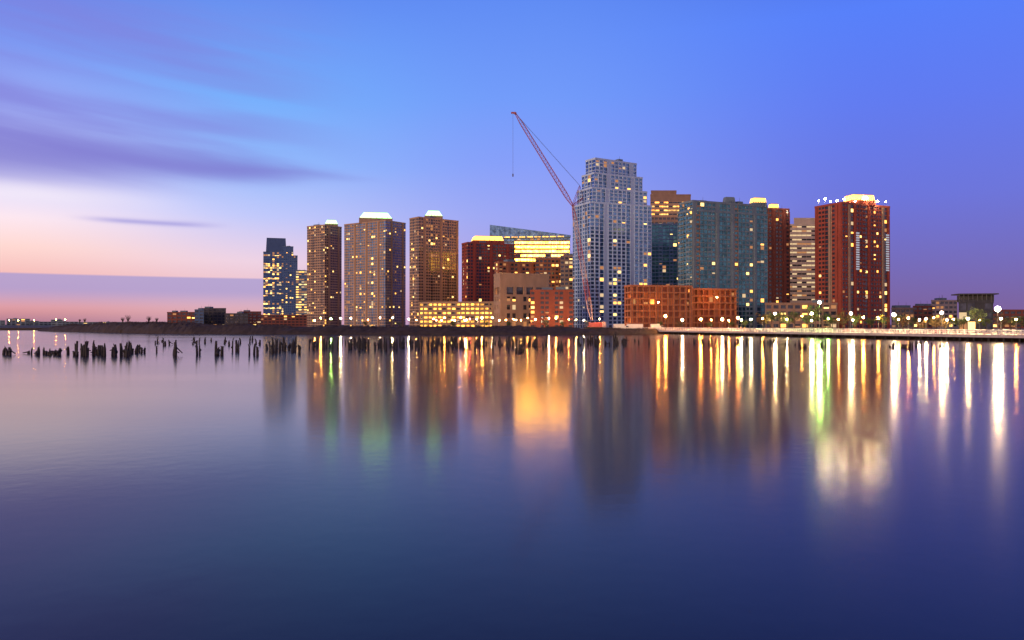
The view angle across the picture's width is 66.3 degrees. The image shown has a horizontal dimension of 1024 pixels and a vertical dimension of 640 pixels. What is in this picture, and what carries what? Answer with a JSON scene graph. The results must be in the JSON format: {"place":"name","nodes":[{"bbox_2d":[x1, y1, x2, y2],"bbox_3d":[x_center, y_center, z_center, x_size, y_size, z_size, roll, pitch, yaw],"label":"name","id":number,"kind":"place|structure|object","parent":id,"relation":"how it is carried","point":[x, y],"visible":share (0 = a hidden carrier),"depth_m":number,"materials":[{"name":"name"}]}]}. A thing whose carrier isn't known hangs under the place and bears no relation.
{"place":"outdoors","nodes":[
{"label":"outdoors","id":0,"kind":"place"},
{"bbox_2d":[0,330,1023,639],"bbox_3d":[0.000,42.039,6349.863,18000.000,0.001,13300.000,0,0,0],"label":"water","id":1,"kind":"structure","parent":0,"point":[668,486],"depth_m":23.76,"materials":[{"name":"blue liquid"}]},
{"bbox_2d":[2,337,300,356],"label":"timber pilings","id":2,"kind":"object","parent":1,"relation":"in","point":[128,350],"visible":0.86,"depth_m":130.34,"materials":[{"name":"black wood"}]},
{"bbox_2d":[38,321,660,334],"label":"breakwater mound","id":3,"kind":"object","parent":1,"relation":"in","point":[172,328],"visible":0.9,"depth_m":401.43,"materials":[{"name":"black stone"}]},
{"bbox_2d":[42,314,653,329],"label":"shrub thicket","id":4,"kind":"object","parent":3,"relation":"on","point":[156,321],"visible":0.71,"depth_m":409.75,"materials":[{"name":"green plant"}]},
{"bbox_2d":[155,334,628,351],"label":"timber pilings","id":5,"kind":"object","parent":1,"relation":"in","point":[362,343],"visible":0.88,"depth_m":179.68,"materials":[{"name":"brown wood"}]},
{"bbox_2d":[634,336,941,348],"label":"timber pilings","id":6,"kind":"object","parent":1,"relation":"in","point":[908,345],"visible":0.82,"depth_m":186.36,"materials":[{"name":"brown wood"}]},
{"bbox_2d":[632,327,1023,341],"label":"promenade pier","id":7,"kind":"structure","parent":1,"relation":"in","point":[916,333],"depth_m":280.05,"materials":[{"name":"concrete"}]},
{"bbox_2d":[0,325,1023,340],"bbox_3d":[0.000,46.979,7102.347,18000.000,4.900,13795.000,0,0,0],"label":"ground","id":8,"kind":"structure","parent":0,"point":[5,327],"depth_m":350.67,"materials":[{"name":"grey concrete"}]},
{"bbox_2d":[7,319,29,325],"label":"walls","id":9,"kind":"structure","parent":8,"relation":"on","point":[16,322],"depth_m":2300.00,"materials":[{"name":"grey concrete"}]},
{"bbox_2d":[7,319,28,324],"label":"windows","id":10,"kind":"structure","parent":9,"relation":"attached to","point":[18,321],"depth_m":2300.31,"materials":[{"name":"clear glass"}]},
{"bbox_2d":[51,320,62,325],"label":"walls","id":11,"kind":"structure","parent":8,"relation":"on","point":[56,321],"depth_m":2099.98,"materials":[{"name":"grey concrete"}]},
{"bbox_2d":[39,322,77,325],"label":"walls","id":12,"kind":"structure","parent":8,"relation":"on","point":[48,323],"depth_m":2399.98,"materials":[{"name":"grey concrete"}]},
{"bbox_2d":[167,311,194,322],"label":"warehouse","id":13,"kind":"structure","parent":8,"relation":"on","point":[177,316],"depth_m":980.05,"materials":[{"name":"brick"}]},
{"bbox_2d":[168,313,194,321],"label":"windows","id":14,"kind":"structure","parent":13,"relation":"in","point":[168,313],"depth_m":980.34,"materials":[{"name":"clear glass"}]},
{"bbox_2d":[195,306,203,323],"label":"warehouse","id":15,"kind":"structure","parent":8,"relation":"on","point":[199,315],"depth_m":960.06,"materials":[{"name":"grey concrete"}]},
{"bbox_2d":[203,307,225,324],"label":"warehouse","id":16,"kind":"structure","parent":8,"relation":"on","point":[214,316],"depth_m":1000.08,"materials":[{"name":"black concrete"}]},
{"bbox_2d":[205,309,224,324],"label":"windows","id":17,"kind":"structure","parent":16,"relation":"in","point":[205,309],"depth_m":1000.41,"materials":[{"name":"black glass"}]},
{"bbox_2d":[224,312,247,324],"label":"warehouse","id":18,"kind":"structure","parent":8,"relation":"on","point":[238,317],"depth_m":940.04,"materials":[{"name":"grey concrete"}]},
{"bbox_2d":[225,315,247,324],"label":"windows","id":19,"kind":"structure","parent":18,"relation":"in","point":[225,315],"depth_m":940.25,"materials":[{"name":"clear glass"}]},
{"bbox_2d":[239,310,260,324],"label":"warehouse","id":20,"kind":"structure","parent":8,"relation":"on","point":[254,317],"depth_m":1040.06,"materials":[{"name":"brick"}]},
{"bbox_2d":[249,313,260,324],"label":"windows","id":21,"kind":"structure","parent":20,"relation":"in","point":[249,313],"depth_m":1040.26,"materials":[{"name":"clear glass"}]},
{"bbox_2d":[263,238,285,314],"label":"glass office tower","id":22,"kind":"structure","parent":8,"relation":"on","point":[272,279],"depth_m":1500.67,"materials":[{"name":"blue glass"}]},
{"bbox_2d":[263,252,281,314],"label":"windows","id":23,"kind":"structure","parent":22,"relation":"in","point":[269,270],"depth_m":1500.69,"materials":[{"name":"blue glass"}]},
{"bbox_2d":[261,313,306,326],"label":"warehouse","id":24,"kind":"structure","parent":8,"relation":"on","point":[285,319],"depth_m":1200.03,"materials":[{"name":"brick"}]},
{"bbox_2d":[261,316,305,324],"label":"windows","id":25,"kind":"structure","parent":24,"relation":"in","point":[261,316],"depth_m":1200.26,"materials":[{"name":"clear glass"}]},
{"bbox_2d":[281,246,297,314],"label":"stepped office tower","id":26,"kind":"structure","parent":8,"relation":"on","point":[289,267],"depth_m":1400.51,"materials":[{"name":"glass"}]},
{"bbox_2d":[282,247,296,313],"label":"windows","id":27,"kind":"structure","parent":26,"relation":"in","point":[283,247],"depth_m":1400.85,"materials":[{"name":"blue glass"}]},
{"bbox_2d":[296,270,306,314],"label":"office block","id":28,"kind":"structure","parent":8,"relation":"on","point":[301,292],"depth_m":1300.39,"materials":[{"name":"grey concrete"}]},
{"bbox_2d":[296,271,306,314],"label":"windows","id":29,"kind":"structure","parent":28,"relation":"in","point":[296,271],"depth_m":1300.64,"materials":[{"name":"yellow glass"}]},
{"bbox_2d":[307,220,341,326],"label":"residential tower","id":30,"kind":"structure","parent":8,"relation":"on","point":[324,272],"depth_m":910.13,"materials":[{"name":"brown brick"}]},
{"bbox_2d":[307,226,340,326],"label":"windows","id":31,"kind":"structure","parent":30,"relation":"in","point":[321,231],"depth_m":910.21,"materials":[{"name":"brown glass"}]},
{"bbox_2d":[344,212,405,326],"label":"residential tower","id":32,"kind":"structure","parent":8,"relation":"on","point":[374,268],"depth_m":866.48,"materials":[{"name":"beige concrete"}]},
{"bbox_2d":[345,221,404,326],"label":"windows","id":33,"kind":"structure","parent":32,"relation":"in","point":[348,230],"depth_m":866.41,"materials":[{"name":"grey glass"}]},
{"bbox_2d":[409,210,458,326],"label":"residential tower","id":34,"kind":"structure","parent":8,"relation":"on","point":[433,256],"depth_m":812.53,"materials":[{"name":"beige concrete"}]},
{"bbox_2d":[410,218,455,325],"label":"windows","id":35,"kind":"structure","parent":34,"relation":"in","point":[447,230],"depth_m":811.54,"materials":[{"name":"brown glass"}]},
{"bbox_2d":[418,301,493,326],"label":"parking garage","id":36,"kind":"structure","parent":8,"relation":"on","point":[449,311],"depth_m":595.25,"materials":[{"name":"beige stone"}]},
{"bbox_2d":[420,304,491,326],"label":"windows","id":37,"kind":"structure","parent":36,"relation":"in","point":[420,304],"depth_m":596.64,"materials":[{"name":"yellow glass"}]},
{"bbox_2d":[461,236,514,301],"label":"brick apartment tower","id":38,"kind":"structure","parent":8,"relation":"on","point":[481,255],"depth_m":758.09,"materials":[{"name":"red brick"}]},
{"bbox_2d":[462,244,513,300],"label":"windows","id":39,"kind":"structure","parent":38,"relation":"in","point":[467,244],"depth_m":757.73,"materials":[{"name":"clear glass"}]},
{"bbox_2d":[494,256,535,273],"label":"brick midrise","id":40,"kind":"structure","parent":8,"relation":"on","point":[510,265],"depth_m":647.09,"materials":[{"name":"brown brick"}]},
{"bbox_2d":[495,263,535,273],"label":"windows","id":41,"kind":"structure","parent":40,"relation":"in","point":[504,264],"depth_m":646.23,"materials":[{"name":"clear glass"}]},
{"bbox_2d":[493,273,549,326],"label":"stone civic building","id":42,"kind":"structure","parent":8,"relation":"on","point":[512,297],"depth_m":564.68,"materials":[{"name":"beige stone"}]},
{"bbox_2d":[507,287,541,325],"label":"windows","id":43,"kind":"structure","parent":42,"relation":"in","point":[509,289],"depth_m":565.58,"materials":[{"name":"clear glass"}]},
{"bbox_2d":[503,237,569,252],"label":"walls","id":44,"kind":"structure","parent":8,"relation":"on","point":[507,241],"depth_m":836.54,"materials":[{"name":"blue metal"}]},
{"bbox_2d":[490,225,570,237],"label":"wedge roof","id":45,"kind":"structure","parent":44,"relation":"on","point":[504,232],"depth_m":834.88,"materials":[{"name":"teal glass"}]},
{"bbox_2d":[503,238,569,253],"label":"windows","id":46,"kind":"structure","parent":44,"relation":"attached to","point":[538,239],"depth_m":834.28,"materials":[{"name":"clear glass"}]},
{"bbox_2d":[514,240,569,262],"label":"office block","id":47,"kind":"structure","parent":8,"relation":"on","point":[528,250],"depth_m":780.66,"materials":[{"name":"beige concrete"}]},
{"bbox_2d":[515,241,568,260],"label":"windows","id":48,"kind":"structure","parent":47,"relation":"in","point":[516,242],"depth_m":780.64,"materials":[{"name":"yellow glass"}]},
{"bbox_2d":[535,257,559,289],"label":"brick midrise","id":49,"kind":"structure","parent":8,"relation":"on","point":[547,265],"depth_m":653.18,"materials":[{"name":"red brick"}]},
{"bbox_2d":[536,260,557,289],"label":"windows","id":50,"kind":"structure","parent":49,"relation":"in","point":[536,260],"depth_m":653.13,"materials":[{"name":"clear glass"}]},
{"bbox_2d":[530,287,573,327],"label":"brick rowhouse block","id":51,"kind":"structure","parent":8,"relation":"on","point":[550,303],"depth_m":530.07,"materials":[{"name":"red brick"}]},
{"bbox_2d":[531,292,572,327],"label":"windows","id":52,"kind":"structure","parent":51,"relation":"in","point":[532,302],"depth_m":530.41,"materials":[{"name":"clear glass"}]},
{"bbox_2d":[511,112,605,328],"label":"construction crane","id":53,"kind":"object","parent":8,"relation":"on","point":[595,324],"visible":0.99,"depth_m":518.63,"materials":[{"name":"metal"}]},
{"bbox_2d":[560,255,572,289],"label":"walls","id":54,"kind":"structure","parent":8,"relation":"on","point":[568,272],"depth_m":640.23,"materials":[{"name":"beige stone"}]},
{"bbox_2d":[561,257,571,288],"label":"windows","id":55,"kind":"structure","parent":54,"relation":"attached to","point":[566,258],"depth_m":640.54,"materials":[{"name":"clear glass"}]},
{"bbox_2d":[572,157,651,327],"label":"stepped white tower","id":56,"kind":"structure","parent":8,"relation":"on","point":[617,210],"depth_m":610.93,"materials":[{"name":"concrete"}]},
{"bbox_2d":[573,160,650,327],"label":"windows","id":57,"kind":"structure","parent":56,"relation":"in","point":[605,165],"depth_m":610.79,"materials":[{"name":"blue glass"}]},
{"bbox_2d":[650,324,663,329],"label":"box truck","id":58,"kind":"object","parent":8,"relation":"on","point":[658,326],"visible":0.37,"depth_m":444.79,"materials":[{"name":"white metal"}]},
{"bbox_2d":[652,220,677,284],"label":"glass apartment tower","id":59,"kind":"structure","parent":8,"relation":"on","point":[664,253],"depth_m":680.56,"materials":[{"name":"blue glass"}]},
{"bbox_2d":[652,225,677,284],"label":"windows","id":60,"kind":"structure","parent":59,"relation":"in","point":[654,231],"depth_m":680.72,"materials":[{"name":"teal glass"}]},
{"bbox_2d":[650,190,690,222],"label":"brown office tower","id":61,"kind":"structure","parent":8,"relation":"on","point":[665,205],"depth_m":780.70,"materials":[{"name":"concrete"}]},
{"bbox_2d":[651,202,680,222],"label":"windows","id":62,"kind":"structure","parent":61,"relation":"in","point":[651,202],"depth_m":781.02,"materials":[{"name":"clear glass"}]},
{"bbox_2d":[624,282,736,329],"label":"unfinished brick building","id":63,"kind":"structure","parent":8,"relation":"on","point":[690,306],"depth_m":479.03,"materials":[{"name":"brick"}]},
{"bbox_2d":[677,197,767,327],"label":"glass apartment tower","id":64,"kind":"structure","parent":8,"relation":"on","point":[723,244],"depth_m":532.82,"materials":[{"name":"teal glass"}]},
{"bbox_2d":[678,203,766,327],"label":"windows","id":65,"kind":"structure","parent":64,"relation":"in","point":[741,287],"depth_m":533.39,"materials":[{"name":"teal glass"}]},
{"bbox_2d":[755,311,770,330],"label":"tree","id":66,"kind":"object","parent":8,"relation":"on","point":[761,320],"visible":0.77,"depth_m":396.93,"materials":[{"name":"green plant"}]},
{"bbox_2d":[764,310,777,327],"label":"tree","id":67,"kind":"object","parent":8,"relation":"on","point":[773,316],"visible":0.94,"depth_m":368.12,"materials":[{"name":"green plant"}]},
{"bbox_2d":[767,203,789,302],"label":"brick apartment tower","id":68,"kind":"structure","parent":8,"relation":"on","point":[778,255],"depth_m":578.23,"materials":[{"name":"red brick"}]},
{"bbox_2d":[767,210,788,302],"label":"windows","id":69,"kind":"structure","parent":68,"relation":"in","point":[787,248],"depth_m":578.57,"materials":[{"name":"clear glass"}]},
{"bbox_2d":[780,315,792,330],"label":"tree","id":70,"kind":"object","parent":8,"relation":"on","point":[785,320],"visible":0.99,"depth_m":353.65,"materials":[{"name":"green plant"}]},
{"bbox_2d":[787,311,801,327],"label":"tree","id":71,"kind":"object","parent":8,"relation":"on","point":[796,315],"visible":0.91,"depth_m":377.67,"materials":[{"name":"green plant"}]},
{"bbox_2d":[765,303,837,328],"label":"low building","id":72,"kind":"structure","parent":8,"relation":"on","point":[800,322],"depth_m":500.00,"materials":[{"name":"brown brick"}]},
{"bbox_2d":[766,305,835,326],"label":"windows","id":73,"kind":"structure","parent":72,"relation":"attached to","point":[803,312],"depth_m":500.34,"materials":[{"name":"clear glass"}]},
{"bbox_2d":[790,218,814,302],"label":"striped office building","id":74,"kind":"structure","parent":8,"relation":"on","point":[802,260],"depth_m":640.38,"materials":[{"name":"concrete"}]},
{"bbox_2d":[790,226,814,299],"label":"windows","id":75,"kind":"structure","parent":74,"relation":"in","point":[790,226],"depth_m":640.57,"materials":[{"name":"glass"}]},
{"bbox_2d":[799,314,812,327],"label":"tree","id":76,"kind":"object","parent":8,"relation":"on","point":[808,319],"visible":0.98,"depth_m":347.81,"materials":[{"name":"green plant"}]},
{"bbox_2d":[807,303,821,331],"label":"tree","id":77,"kind":"object","parent":8,"relation":"on","point":[815,311],"visible":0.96,"depth_m":342.14,"materials":[{"name":"green plant"}]},
{"bbox_2d":[818,311,831,329],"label":"tree","id":78,"kind":"object","parent":8,"relation":"on","point":[825,317],"visible":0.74,"depth_m":367.77,"materials":[{"name":"green plant"}]},
{"bbox_2d":[835,310,853,328],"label":"tree","id":79,"kind":"object","parent":8,"relation":"on","point":[843,320],"visible":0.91,"depth_m":341.51,"materials":[{"name":"green plant"}]},
{"bbox_2d":[814,194,889,328],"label":"brick apartment tower","id":80,"kind":"structure","parent":8,"relation":"on","point":[852,253],"depth_m":560.60,"materials":[{"name":"red brick"}]},
{"bbox_2d":[819,204,886,327],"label":"windows","id":81,"kind":"structure","parent":80,"relation":"in","point":[826,212],"depth_m":561.59,"materials":[{"name":"brown"}]},
{"bbox_2d":[849,314,861,324],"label":"tree","id":82,"kind":"object","parent":8,"relation":"on","point":[854,320],"visible":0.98,"depth_m":313.90,"materials":[{"name":"green plant"}]},
{"bbox_2d":[864,317,876,326],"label":"tree","id":83,"kind":"object","parent":8,"relation":"on","point":[870,322],"visible":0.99,"depth_m":354.17,"materials":[{"name":"green plant"}]},
{"bbox_2d":[876,314,889,331],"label":"tree","id":84,"kind":"object","parent":8,"relation":"on","point":[881,320],"visible":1,"depth_m":302.31,"materials":[{"name":"green plant"}]},
{"bbox_2d":[892,313,903,324],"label":"tree","id":85,"kind":"object","parent":8,"relation":"on","point":[898,316],"visible":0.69,"depth_m":326.26,"materials":[{"name":"green plant"}]},
{"bbox_2d":[891,308,913,327],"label":"walls","id":86,"kind":"structure","parent":8,"relation":"on","point":[900,312],"depth_m":640.03,"materials":[{"name":"beige stone"}]},
{"bbox_2d":[892,302,910,307],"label":"roof","id":87,"kind":"structure","parent":86,"relation":"on","point":[901,306],"depth_m":645.75,"materials":[{"name":"grey concrete"}]},
{"bbox_2d":[892,310,912,326],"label":"windows","id":88,"kind":"structure","parent":86,"relation":"attached to","point":[907,315],"depth_m":640.33,"materials":[{"name":"grey glass"}]},
{"bbox_2d":[913,306,932,327],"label":"walls","id":89,"kind":"structure","parent":8,"relation":"on","point":[922,311],"depth_m":700.03,"materials":[{"name":"brick"}]},
{"bbox_2d":[914,308,931,326],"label":"windows","id":90,"kind":"structure","parent":89,"relation":"attached to","point":[915,325],"depth_m":700.34,"materials":[{"name":"grey glass"}]},
{"bbox_2d":[928,315,940,332],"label":"tree","id":91,"kind":"object","parent":8,"relation":"on","point":[934,322],"visible":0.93,"depth_m":289.02,"materials":[{"name":"green plant"}]},
{"bbox_2d":[931,300,956,327],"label":"walls","id":92,"kind":"structure","parent":8,"relation":"on","point":[944,309],"depth_m":720.06,"materials":[{"name":"concrete"}]},
{"bbox_2d":[932,302,956,325],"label":"windows","id":93,"kind":"structure","parent":92,"relation":"attached to","point":[946,307],"depth_m":720.37,"materials":[{"name":"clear glass"}]},
{"bbox_2d":[939,315,952,330],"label":"tree","id":94,"kind":"object","parent":8,"relation":"on","point":[946,323],"visible":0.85,"depth_m":279.48,"materials":[{"name":"green plant"}]},
{"bbox_2d":[950,317,965,332],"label":"tree","id":95,"kind":"object","parent":8,"relation":"on","point":[957,321],"visible":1,"depth_m":281.90,"materials":[{"name":"green plant"}]},
{"bbox_2d":[951,293,998,330],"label":"waterfront pavilion","id":96,"kind":"structure","parent":8,"relation":"on","point":[967,302],"depth_m":400.30,"materials":[{"name":"grey"}]},
{"bbox_2d":[959,303,992,328],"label":"windows","id":97,"kind":"structure","parent":96,"relation":"in","point":[962,306],"depth_m":400.37,"materials":[{"name":"grey glass"}]},
{"bbox_2d":[967,308,985,329],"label":"tree","id":98,"kind":"object","parent":8,"relation":"on","point":[975,317],"visible":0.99,"depth_m":260.80,"materials":[{"name":"green plant"}]},
{"bbox_2d":[980,318,992,331],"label":"tree","id":99,"kind":"object","parent":8,"relation":"on","point":[987,320],"visible":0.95,"depth_m":317.05,"materials":[{"name":"green plant"}]},
{"bbox_2d":[993,312,1012,328],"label":"tree","id":100,"kind":"object","parent":8,"relation":"on","point":[1004,321],"visible":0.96,"depth_m":274.11,"materials":[{"name":"green plant"}]},
{"bbox_2d":[993,310,1023,327],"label":"walls","id":101,"kind":"structure","parent":8,"relation":"on","point":[1009,315],"depth_m":640.02,"materials":[{"name":"brick"}]},
{"bbox_2d":[993,311,1023,326],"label":"windows","id":102,"kind":"structure","parent":101,"relation":"attached to","point":[1007,312],"depth_m":640.33,"materials":[{"name":"grey glass"}]},
{"bbox_2d":[1003,315,1019,331],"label":"tree","id":103,"kind":"object","parent":8,"relation":"on","point":[1013,321],"visible":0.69,"depth_m":292.07,"materials":[{"name":"green plant"}]},
{"bbox_2d":[0,0,1023,324],"label":"sky","id":104,"kind":"structure","parent":0,"point":[152,152],"materials":[{"name":"blue"}]},
{"bbox_2d":[714,330,1022,333],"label":"road","id":105,"kind":"structure","parent":0,"point":[924,332],"depth_m":300.86,"materials":[{"name":"grey asphalt"}]},
{"bbox_2d":[614,324,628,328],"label":"box truck","id":106,"kind":"object","parent":105,"relation":"on","point":[621,326],"visible":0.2,"depth_m":445.79,"materials":[{"name":"white metal"}]},
{"bbox_2d":[627,324,642,328],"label":"box truck","id":107,"kind":"object","parent":105,"relation":"on","point":[634,325],"visible":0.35,"depth_m":446.79,"materials":[{"name":"white metal"}]},
{"bbox_2d":[775,312,788,327],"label":"tree","id":108,"kind":"object","parent":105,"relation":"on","point":[779,315],"visible":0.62,"depth_m":379.44,"materials":[{"name":"green plant"}]},
{"bbox_2d":[824,316,836,328],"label":"tree","id":109,"kind":"object","parent":105,"relation":"on","point":[831,320],"visible":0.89,"depth_m":351.72,"materials":[{"name":"green plant"}]},
{"bbox_2d":[895,313,911,328],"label":"tree","id":110,"kind":"object","parent":105,"relation":"on","point":[906,321],"visible":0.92,"depth_m":311.21,"materials":[{"name":"green plant"}]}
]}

